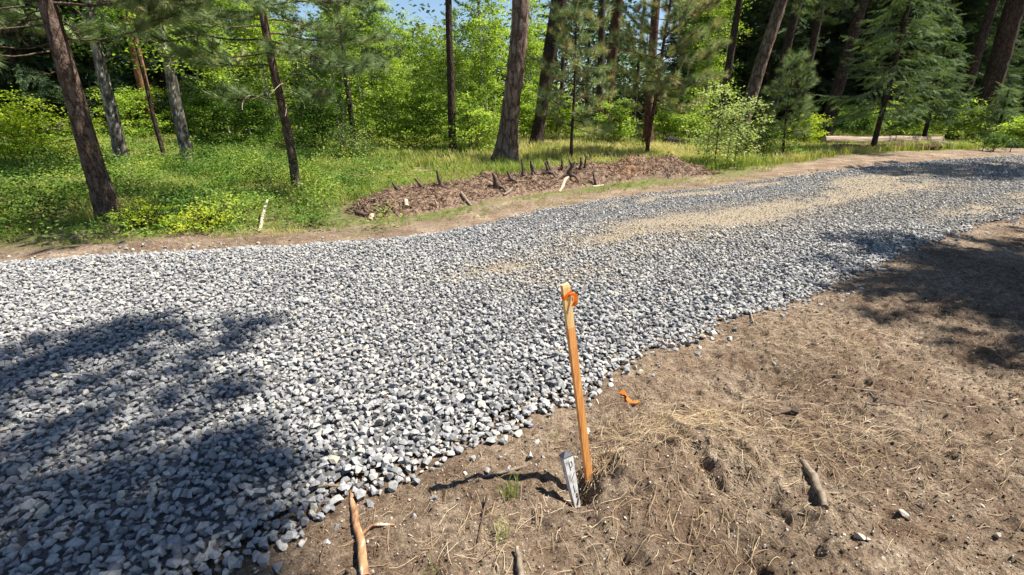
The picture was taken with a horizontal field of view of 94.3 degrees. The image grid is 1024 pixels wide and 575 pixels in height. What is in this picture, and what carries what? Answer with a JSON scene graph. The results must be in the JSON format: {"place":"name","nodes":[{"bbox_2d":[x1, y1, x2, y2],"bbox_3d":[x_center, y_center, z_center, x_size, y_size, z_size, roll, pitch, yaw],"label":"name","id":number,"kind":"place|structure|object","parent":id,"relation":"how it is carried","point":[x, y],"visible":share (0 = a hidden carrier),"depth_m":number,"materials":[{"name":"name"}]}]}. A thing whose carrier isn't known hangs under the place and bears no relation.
{"place":"outdoors","nodes":[
{"label":"outdoors","id":0,"kind":"place"},
{"bbox_2d":[0,108,1023,574],"bbox_3d":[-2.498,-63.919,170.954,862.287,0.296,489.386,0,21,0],"label":"ground","id":1,"kind":"structure","parent":0,"point":[434,524],"depth_m":2.35,"materials":[{"name":"soil"}]},
{"bbox_2d":[0,86,78,164],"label":"shrub","id":2,"kind":"object","parent":1,"relation":"on","point":[14,132],"visible":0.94,"depth_m":12.96,"materials":[{"name":"green plant"}]},
{"bbox_2d":[0,0,115,137],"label":"fir tree","id":3,"kind":"object","parent":1,"relation":"on","point":[21,79],"visible":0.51,"depth_m":21.64,"materials":[{"name":"green plant"}]},
{"bbox_2d":[0,0,125,134],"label":"fir tree","id":4,"kind":"object","parent":1,"relation":"on","point":[46,70],"visible":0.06,"depth_m":25.03,"materials":[{"name":"green plant"}]},
{"bbox_2d":[0,0,170,132],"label":"fir tree","id":5,"kind":"object","parent":1,"relation":"on","point":[113,76],"visible":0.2,"depth_m":22.75,"materials":[{"name":"green plant"}]},
{"bbox_2d":[16,0,167,173],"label":"broadleaf tree","id":6,"kind":"object","parent":1,"relation":"on","point":[112,114],"visible":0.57,"depth_m":11.22,"materials":[{"name":"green plant"}]},
{"bbox_2d":[86,84,172,136],"bbox_3d":[-17.970,-8.021,22.156,3.663,2.748,3.340,-4,21,-11],"label":"shrub","id":7,"kind":"object","parent":1,"relation":"on","point":[123,103],"visible":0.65,"depth_m":22.02,"materials":[{"name":"green plant"}]},
{"bbox_2d":[94,7,175,155],"bbox_3d":[-10.413,-6.942,13.384,2.104,7.071,1.993,-12,24,-28],"label":"pine tree","id":8,"kind":"object","parent":1,"relation":"on","point":[155,124],"visible":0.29,"depth_m":13.74,"materials":[{"name":"brown plant"}]},
{"bbox_2d":[120,9,157,135],"bbox_3d":[-17.703,-14.547,21.158,4.954,15.622,5.427,13,25,31],"label":"pine tree","id":9,"kind":"object","parent":1,"relation":"on","point":[138,78],"visible":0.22,"depth_m":22.55,"materials":[{"name":"orange plant"}]},
{"bbox_2d":[93,185,188,230],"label":"plant","id":10,"kind":"object","parent":1,"relation":"on","point":[141,218],"visible":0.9,"depth_m":6.42,"materials":[{"name":"green plant"}]},
{"bbox_2d":[0,0,303,221],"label":"pine tree","id":11,"kind":"object","parent":1,"relation":"on","point":[54,27],"visible":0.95,"depth_m":6.28,"materials":[{"name":"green plant"}]},
{"bbox_2d":[83,1,229,131],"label":"fir tree","id":12,"kind":"object","parent":1,"relation":"on","point":[125,70],"visible":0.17,"depth_m":23.91,"materials":[{"name":"green plant"}]},
{"bbox_2d":[133,80,215,133],"bbox_3d":[-17.203,-8.931,24.001,3.933,3.031,3.264,-14,25,-33],"label":"shrub","id":13,"kind":"object","parent":1,"relation":"on","point":[167,109],"visible":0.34,"depth_m":23.59,"materials":[{"name":"green plant"}]},
{"bbox_2d":[74,0,285,164],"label":"broadleaf tree","id":14,"kind":"object","parent":1,"relation":"on","point":[179,119],"visible":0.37,"depth_m":12.24,"materials":[{"name":"green plant"}]},
{"bbox_2d":[117,1,251,131],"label":"fir tree","id":15,"kind":"object","parent":1,"relation":"on","point":[189,72],"visible":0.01,"depth_m":27.65,"materials":[{"name":"green plant"}]},
{"bbox_2d":[164,189,239,233],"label":"plant","id":16,"kind":"object","parent":1,"relation":"on","point":[200,221],"visible":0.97,"depth_m":6.43,"materials":[{"name":"green plant"}]},
{"bbox_2d":[185,0,234,134],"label":"aspen tree","id":17,"kind":"object","parent":1,"relation":"on","point":[217,71],"visible":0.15,"depth_m":22.95,"materials":[{"name":"green plant"}]},
{"bbox_2d":[163,78,258,144],"bbox_3d":[-12.340,-7.271,20.086,3.641,2.927,3.384,15,26,34],"label":"shrub","id":18,"kind":"object","parent":1,"relation":"on","point":[199,103],"visible":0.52,"depth_m":19.46,"materials":[{"name":"green plant"}]},
{"bbox_2d":[189,0,279,141],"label":"aspen tree","id":19,"kind":"object","parent":1,"relation":"on","point":[224,4],"visible":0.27,"depth_m":18.63,"materials":[{"name":"green plant"}]},
{"bbox_2d":[202,86,283,144],"bbox_3d":[-9.947,-6.253,17.991,3.042,2.564,3.047,0,21,0],"label":"shrub","id":20,"kind":"object","parent":1,"relation":"on","point":[246,113],"visible":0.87,"depth_m":17.70,"materials":[{"name":"green plant"}]},
{"bbox_2d":[102,0,394,190],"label":"pine tree","id":21,"kind":"object","parent":1,"relation":"on","point":[338,58],"visible":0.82,"depth_m":8.09,"materials":[{"name":"green plant"}]},
{"bbox_2d":[220,0,299,142],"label":"aspen tree","id":22,"kind":"object","parent":1,"relation":"on","point":[257,31],"visible":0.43,"depth_m":19.16,"materials":[{"name":"green plant"}]},
{"bbox_2d":[233,0,313,133],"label":"aspen tree","id":23,"kind":"object","parent":1,"relation":"on","point":[279,56],"visible":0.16,"depth_m":21.50,"materials":[{"name":"green plant"}]},
{"bbox_2d":[246,0,318,131],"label":"aspen tree","id":24,"kind":"object","parent":1,"relation":"on","point":[293,79],"visible":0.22,"depth_m":28.56,"materials":[{"name":"green plant"}]},
{"bbox_2d":[269,77,369,148],"bbox_3d":[-6.806,-6.091,17.002,3.318,2.886,3.556,0,21,0],"label":"shrub","id":25,"kind":"object","parent":1,"relation":"on","point":[307,115],"visible":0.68,"depth_m":16.70,"materials":[{"name":"green plant"}]},
{"bbox_2d":[300,2,374,136],"bbox_3d":[-7.641,-10.006,20.820,3.342,7.422,2.828,-9,23,-22],"label":"aspen tree","id":26,"kind":"object","parent":1,"relation":"on","point":[333,72],"visible":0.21,"depth_m":20.91,"materials":[{"name":"green plant"}]},
{"bbox_2d":[274,0,404,143],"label":"pine tree","id":27,"kind":"object","parent":1,"relation":"on","point":[365,50],"visible":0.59,"depth_m":17.77,"materials":[{"name":"green plant"}]},
{"bbox_2d":[311,0,374,127],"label":"aspen tree","id":28,"kind":"object","parent":1,"relation":"on","point":[339,80],"visible":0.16,"depth_m":22.25,"materials":[{"name":"green plant"}]},
{"bbox_2d":[317,3,378,131],"bbox_3d":[-7.691,-11.341,23.289,3.329,8.114,3.002,-16,26,-36],"label":"aspen tree","id":29,"kind":"object","parent":1,"relation":"on","point":[356,97],"visible":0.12,"depth_m":23.64,"materials":[{"name":"green plant"}]},
{"bbox_2d":[316,121,380,157],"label":"shrub","id":30,"kind":"object","parent":1,"relation":"on","point":[344,135],"visible":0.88,"depth_m":14.60,"materials":[{"name":"green plant"}]},
{"bbox_2d":[349,490,394,574],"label":"stick","id":31,"kind":"object","parent":1,"relation":"on","point":[359,533],"visible":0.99,"depth_m":1.87,"materials":[{"name":"wood"}]},
{"bbox_2d":[345,1,415,132],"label":"aspen tree","id":32,"kind":"object","parent":1,"relation":"on","point":[367,30],"visible":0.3,"depth_m":21.97,"materials":[{"name":"green plant"}]},
{"bbox_2d":[341,63,437,146],"bbox_3d":[-4.987,-6.864,18.476,3.578,3.369,3.950,-15,25,-34],"label":"shrub","id":33,"kind":"object","parent":1,"relation":"on","point":[370,115],"visible":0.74,"depth_m":17.97,"materials":[{"name":"green plant"}]},
{"bbox_2d":[368,0,413,134],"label":"aspen tree","id":34,"kind":"object","parent":1,"relation":"on","point":[394,60],"visible":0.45,"depth_m":21.64,"materials":[{"name":"green plant"}]},
{"bbox_2d":[386,9,419,120],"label":"aspen tree","id":35,"kind":"object","parent":1,"relation":"on","point":[408,61],"visible":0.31,"depth_m":28.04,"materials":[{"name":"green plant"}]},
{"bbox_2d":[401,16,443,129],"bbox_3d":[-4.390,-10.339,23.833,2.328,5.673,2.099,-12,24,-28],"label":"aspen tree","id":36,"kind":"object","parent":1,"relation":"on","point":[422,39],"visible":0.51,"depth_m":23.19,"materials":[{"name":"green plant"}]},
{"bbox_2d":[378,66,469,147],"bbox_3d":[-3.330,-6.580,17.956,3.762,3.189,3.316,0,21,0],"label":"shrub","id":37,"kind":"object","parent":1,"relation":"on","point":[433,96],"visible":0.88,"depth_m":17.77,"materials":[{"name":"green plant"}]},
{"bbox_2d":[415,24,445,127],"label":"aspen tree","id":38,"kind":"object","parent":1,"relation":"on","point":[432,41],"visible":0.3,"depth_m":28.01,"materials":[{"name":"green plant"}]},
{"bbox_2d":[425,26,467,121],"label":"aspen tree","id":39,"kind":"object","parent":1,"relation":"on","point":[439,68],"visible":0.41,"depth_m":23.68,"materials":[{"name":"green plant"}]},
{"bbox_2d":[435,0,466,152],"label":"pine tree","id":40,"kind":"object","parent":1,"relation":"on","point":[450,67],"visible":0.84,"depth_m":15.89,"materials":[{"name":"brown plant"}]},
{"bbox_2d":[433,3,482,132],"bbox_3d":[-2.626,-10.126,22.736,2.517,6.068,2.404,3,21,9],"label":"aspen tree","id":41,"kind":"object","parent":1,"relation":"on","point":[458,61],"visible":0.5,"depth_m":22.42,"materials":[{"name":"green plant"}]},
{"bbox_2d":[435,90,502,152],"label":"shrub","id":42,"kind":"object","parent":1,"relation":"on","point":[474,123],"visible":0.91,"depth_m":16.61,"materials":[{"name":"green plant"}]},
{"bbox_2d":[454,0,508,132],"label":"aspen tree","id":43,"kind":"object","parent":1,"relation":"on","point":[481,72],"visible":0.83,"depth_m":22.88,"materials":[{"name":"green plant"}]},
{"bbox_2d":[469,0,511,130],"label":"aspen tree","id":44,"kind":"object","parent":1,"relation":"on","point":[500,63],"visible":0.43,"depth_m":27.30,"materials":[{"name":"green plant"}]},
{"bbox_2d":[0,119,1018,242],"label":"undergrowth","id":45,"kind":"object","parent":1,"relation":"on","point":[217,196],"visible":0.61,"depth_m":9.31,"materials":[{"name":"plant"}]},
{"bbox_2d":[2,0,1017,122],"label":"distant forest","id":46,"kind":"object","parent":1,"relation":"on","point":[630,60],"visible":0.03,"depth_m":49.32,"materials":[{"name":"plant"}]},
{"bbox_2d":[491,0,528,160],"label":"pine tree","id":47,"kind":"object","parent":1,"relation":"on","point":[507,144],"visible":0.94,"depth_m":14.17,"materials":[{"name":"brown plant"}]},
{"bbox_2d":[0,121,1022,249],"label":"grass","id":48,"kind":"structure","parent":1,"relation":"on","point":[476,156],"depth_m":13.50,"materials":[{"name":"plant"}]},
{"bbox_2d":[491,81,551,138],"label":"shrub","id":49,"kind":"object","parent":1,"relation":"on","point":[526,106],"visible":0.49,"depth_m":21.82,"materials":[{"name":"green plant"}]},
{"bbox_2d":[500,0,550,130],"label":"aspen tree","id":50,"kind":"object","parent":1,"relation":"on","point":[532,43],"visible":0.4,"depth_m":24.18,"materials":[{"name":"green plant"}]},
{"bbox_2d":[506,0,547,127],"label":"aspen tree","id":51,"kind":"object","parent":1,"relation":"on","point":[535,33],"visible":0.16,"depth_m":28.94,"materials":[{"name":"green plant"}]},
{"bbox_2d":[339,154,724,218],"bbox_3d":[0.969,-2.426,10.133,9.499,0.621,2.489,-14,25,-32],"label":"root debris","id":52,"kind":"object","parent":1,"relation":"on","point":[455,182],"visible":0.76,"depth_m":9.07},
{"bbox_2d":[349,155,715,217],"bbox_3d":[0.950,-2.380,10.134,9.518,0.550,2.354,-14,25,-32],"label":"dirt pile","id":53,"kind":"object","parent":1,"relation":"on","point":[451,204],"visible":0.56,"depth_m":8.88,"materials":[{"name":"soil"}]},
{"bbox_2d":[520,84,590,139],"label":"shrub","id":54,"kind":"object","parent":1,"relation":"on","point":[557,126],"visible":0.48,"depth_m":20.93,"materials":[{"name":"green plant"}]},
{"bbox_2d":[559,451,579,507],"bbox_3d":[0.266,0.914,2.105,0.058,0.401,0.147,-16,26,-36],"label":"marker post","id":55,"kind":"object","parent":1,"relation":"on","point":[567,463],"visible":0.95,"depth_m":2.08,"materials":[{"name":"white paint"}]},
{"bbox_2d":[526,0,618,160],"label":"pine tree","id":56,"kind":"object","parent":1,"relation":"on","point":[566,28],"visible":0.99,"depth_m":13.59,"materials":[{"name":"green plant"}]},
{"bbox_2d":[525,0,620,146],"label":"pine tree","id":57,"kind":"object","parent":1,"relation":"on","point":[538,126],"visible":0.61,"depth_m":18.01,"materials":[{"name":"brown plant"}]},
{"bbox_2d":[560,283,592,484],"bbox_3d":[0.306,0.562,2.097,0.232,1.248,0.035,-3,21,-8],"label":"survey stake","id":58,"kind":"object","parent":1,"relation":"on","point":[567,293],"visible":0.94,"depth_m":2.00,"materials":[{"name":"brown wood"}]},
{"bbox_2d":[595,0,610,126],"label":"pine tree","id":59,"kind":"object","parent":1,"relation":"on","point":[601,57],"visible":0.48,"depth_m":30.88,"materials":[{"name":"brown plant"}]},
{"bbox_2d":[604,0,622,124],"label":"pine tree","id":60,"kind":"object","parent":1,"relation":"on","point":[615,15],"visible":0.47,"depth_m":32.86,"materials":[{"name":"red plant"}]},
{"bbox_2d":[592,96,666,140],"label":"shrub","id":61,"kind":"object","parent":1,"relation":"on","point":[621,130],"visible":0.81,"depth_m":20.50,"materials":[{"name":"green plant"}]},
{"bbox_2d":[242,258,1023,574],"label":"dirt clods","id":62,"kind":"object","parent":1,"relation":"on","point":[842,550],"visible":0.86,"depth_m":2.22,"materials":[{"name":"soil"}]},
{"bbox_2d":[253,224,1023,574],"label":"pebbles","id":63,"kind":"object","parent":1,"relation":"on","point":[781,428],"visible":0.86,"depth_m":2.36,"materials":[{"name":"stone"}]},
{"bbox_2d":[637,0,659,143],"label":"pine tree","id":64,"kind":"object","parent":1,"relation":"on","point":[654,23],"visible":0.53,"depth_m":18.53,"materials":[{"name":"red plant"}]},
{"bbox_2d":[278,224,1023,574],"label":"pine straw","id":65,"kind":"object","parent":1,"relation":"on","point":[662,428],"visible":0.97,"depth_m":2.33,"materials":[{"name":"plant"}]},
{"bbox_2d":[632,103,695,139],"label":"shrub","id":66,"kind":"object","parent":1,"relation":"on","point":[668,120],"visible":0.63,"depth_m":21.25,"materials":[{"name":"green plant"}]},
{"bbox_2d":[305,220,1023,574],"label":"twig litter","id":67,"kind":"object","parent":1,"relation":"on","point":[775,432],"visible":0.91,"depth_m":2.36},
{"bbox_2d":[605,0,731,153],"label":"pine tree","id":68,"kind":"object","parent":1,"relation":"on","point":[652,63],"visible":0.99,"depth_m":14.70,"materials":[{"name":"green plant"}]},
{"bbox_2d":[658,106,718,142],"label":"shrub","id":69,"kind":"object","parent":1,"relation":"on","point":[686,119],"visible":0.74,"depth_m":19.89,"materials":[{"name":"green plant"}]},
{"bbox_2d":[640,0,741,114],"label":"fir tree","id":70,"kind":"object","parent":1,"relation":"on","point":[673,57],"visible":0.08,"depth_m":37.31,"materials":[{"name":"green plant"}]},
{"bbox_2d":[656,0,734,124],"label":"aspen tree","id":71,"kind":"object","parent":1,"relation":"on","point":[691,46],"visible":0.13,"depth_m":29.80,"materials":[{"name":"green plant"}]},
{"bbox_2d":[673,0,746,134],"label":"aspen tree","id":72,"kind":"object","parent":1,"relation":"on","point":[707,65],"visible":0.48,"depth_m":25.32,"materials":[{"name":"green plant"}]},
{"bbox_2d":[671,0,764,127],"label":"fir tree","id":73,"kind":"object","parent":1,"relation":"on","point":[743,46],"visible":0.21,"depth_m":30.84,"materials":[{"name":"green plant"}]},
{"bbox_2d":[685,0,756,127],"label":"aspen tree","id":74,"kind":"object","parent":1,"relation":"on","point":[733,2],"visible":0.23,"depth_m":28.94,"materials":[{"name":"green plant"}]},
{"bbox_2d":[674,73,774,165],"bbox_3d":[5.771,-4.377,12.900,2.456,2.641,2.765,0,21,0],"label":"shrub","id":75,"kind":"object","parent":1,"relation":"on","point":[723,119],"visible":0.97,"depth_m":12.80,"materials":[{"name":"green plant"}]},
{"bbox_2d":[714,0,742,136],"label":"pine tree","id":76,"kind":"object","parent":1,"relation":"on","point":[732,43],"visible":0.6,"depth_m":22.43,"materials":[{"name":"brown plant"}]},
{"bbox_2d":[690,0,793,119],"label":"fir tree","id":77,"kind":"object","parent":1,"relation":"on","point":[776,40],"visible":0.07,"depth_m":33.16,"materials":[{"name":"green plant"}]},
{"bbox_2d":[719,108,778,157],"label":"shrub","id":78,"kind":"object","parent":1,"relation":"on","point":[757,141],"visible":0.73,"depth_m":15.11,"materials":[{"name":"green plant"}]},
{"bbox_2d":[732,0,787,132],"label":"pine tree","id":79,"kind":"object","parent":1,"relation":"on","point":[762,59],"visible":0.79,"depth_m":24.65,"materials":[{"name":"brown plant"}]},
{"bbox_2d":[723,120,811,154],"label":"shrub","id":80,"kind":"object","parent":1,"relation":"on","point":[778,135],"visible":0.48,"depth_m":15.51,"materials":[{"name":"green plant"}]},
{"bbox_2d":[709,0,827,126],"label":"fir tree","id":81,"kind":"object","parent":1,"relation":"on","point":[767,79],"visible":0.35,"depth_m":30.18,"materials":[{"name":"green plant"}]},
{"bbox_2d":[763,1,801,124],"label":"pine tree","id":82,"kind":"object","parent":1,"relation":"on","point":[790,34],"visible":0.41,"depth_m":23.58,"materials":[{"name":"brown plant"}]},
{"bbox_2d":[753,48,820,153],"bbox_3d":[8.767,-5.605,14.917,1.982,3.602,1.996,0,21,0],"label":"pine tree","id":83,"kind":"object","parent":1,"relation":"on","point":[788,101],"visible":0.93,"depth_m":14.64,"materials":[{"name":"green plant"}]},
{"bbox_2d":[775,111,833,141],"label":"shrub","id":84,"kind":"object","parent":1,"relation":"on","point":[815,125],"visible":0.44,"depth_m":20.04,"materials":[{"name":"green plant"}]},
{"bbox_2d":[788,0,825,135],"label":"pine tree","id":85,"kind":"object","parent":1,"relation":"on","point":[813,40],"visible":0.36,"depth_m":23.14,"materials":[{"name":"brown plant"}]},
{"bbox_2d":[800,459,828,509],"bbox_3d":[1.317,0.848,2.069,0.039,0.084,0.335,6,22,16],"label":"stick","id":86,"kind":"object","parent":1,"relation":"on","point":[812,474],"visible":0.94,"depth_m":2.02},
{"bbox_2d":[764,0,869,123],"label":"fir tree","id":87,"kind":"object","parent":1,"relation":"on","point":[826,82],"visible":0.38,"depth_m":31.81,"materials":[{"name":"green plant"}]},
{"bbox_2d":[790,0,877,139],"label":"pine tree","id":88,"kind":"object","parent":1,"relation":"on","point":[839,81],"visible":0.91,"depth_m":20.68,"materials":[{"name":"brown plant"}]},
{"bbox_2d":[807,0,905,127],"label":"fir tree","id":89,"kind":"object","parent":1,"relation":"on","point":[826,73],"visible":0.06,"depth_m":32.83,"materials":[{"name":"green plant"}]},
{"bbox_2d":[833,101,893,134],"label":"shrub","id":90,"kind":"object","parent":1,"relation":"on","point":[861,126],"visible":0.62,"depth_m":23.94,"materials":[{"name":"green plant"}]},
{"bbox_2d":[812,0,941,120],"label":"fir tree","id":91,"kind":"object","parent":1,"relation":"on","point":[850,83],"visible":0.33,"depth_m":30.20,"materials":[{"name":"green plant"}]},
{"bbox_2d":[820,136,944,144],"bbox_3d":[15.075,-5.922,19.397,4.559,0.536,0.534,1,21,3],"label":"fallen log","id":92,"kind":"object","parent":1,"relation":"on","point":[835,139],"visible":0.43,"depth_m":19.20,"materials":[{"name":"brown wood"}]},
{"bbox_2d":[813,0,972,147],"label":"fir tree","id":93,"kind":"object","parent":1,"relation":"on","point":[890,81],"visible":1,"depth_m":15.90,"materials":[{"name":"green plant"}]},
{"bbox_2d":[839,0,961,128],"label":"fir tree","id":94,"kind":"object","parent":1,"relation":"on","point":[938,12],"visible":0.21,"depth_m":28.49,"materials":[{"name":"green plant"}]},
{"bbox_2d":[870,85,935,134],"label":"shrub","id":95,"kind":"object","parent":1,"relation":"on","point":[901,130],"visible":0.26,"depth_m":23.86,"materials":[{"name":"green plant"}]},
{"bbox_2d":[850,0,1006,128],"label":"fir tree","id":96,"kind":"object","parent":1,"relation":"on","point":[966,24],"visible":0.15,"depth_m":29.13,"materials":[{"name":"green plant"}]},
{"bbox_2d":[883,10,982,135],"bbox_3d":[17.553,-8.411,19.639,3.302,5.327,3.149,0,21,0],"label":"fir tree","id":97,"kind":"object","parent":1,"relation":"on","point":[951,110],"visible":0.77,"depth_m":19.20,"materials":[{"name":"green plant"}]},
{"bbox_2d":[913,97,998,139],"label":"shrub","id":98,"kind":"object","parent":1,"relation":"on","point":[969,128],"visible":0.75,"depth_m":21.10,"materials":[{"name":"green plant"}]},
{"bbox_2d":[923,0,1023,120],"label":"fir tree","id":99,"kind":"object","parent":1,"relation":"on","point":[1009,68],"visible":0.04,"depth_m":32.10,"materials":[{"name":"green plant"}]},
{"bbox_2d":[944,0,1003,140],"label":"pine tree","id":100,"kind":"object","parent":1,"relation":"on","point":[981,39],"visible":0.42,"depth_m":21.51,"materials":[{"name":"brown plant"}]},
{"bbox_2d":[933,0,1023,118],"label":"fir tree","id":101,"kind":"object","parent":1,"relation":"on","point":[1015,59],"visible":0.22,"depth_m":29.27,"materials":[{"name":"green plant"}]},
{"bbox_2d":[961,82,1023,142],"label":"fir tree","id":102,"kind":"object","parent":1,"relation":"on","point":[1009,100],"visible":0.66,"depth_m":19.90,"materials":[{"name":"green plant"}]},
{"bbox_2d":[966,0,1023,133],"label":"pine tree","id":103,"kind":"object","parent":1,"relation":"on","point":[1012,14],"visible":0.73,"depth_m":24.14,"materials":[{"name":"brown plant"}]},
{"bbox_2d":[970,131,1023,151],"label":"shrub","id":104,"kind":"object","parent":1,"relation":"on","point":[999,139],"visible":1,"depth_m":17.07,"materials":[{"name":"green plant"}]},
{"bbox_2d":[976,115,1023,146],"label":"shrub","id":105,"kind":"object","parent":1,"relation":"on","point":[1014,125],"visible":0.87,"depth_m":19.23,"materials":[{"name":"green plant"}]},
{"bbox_2d":[0,153,1023,574],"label":"road","id":106,"kind":"structure","parent":0,"point":[270,501],"depth_m":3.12,"materials":[{"name":"gravel"}]},
{"bbox_2d":[156,0,888,106],"label":"sky","id":107,"kind":"structure","parent":0,"point":[434,4],"materials":[{"name":"blue"}]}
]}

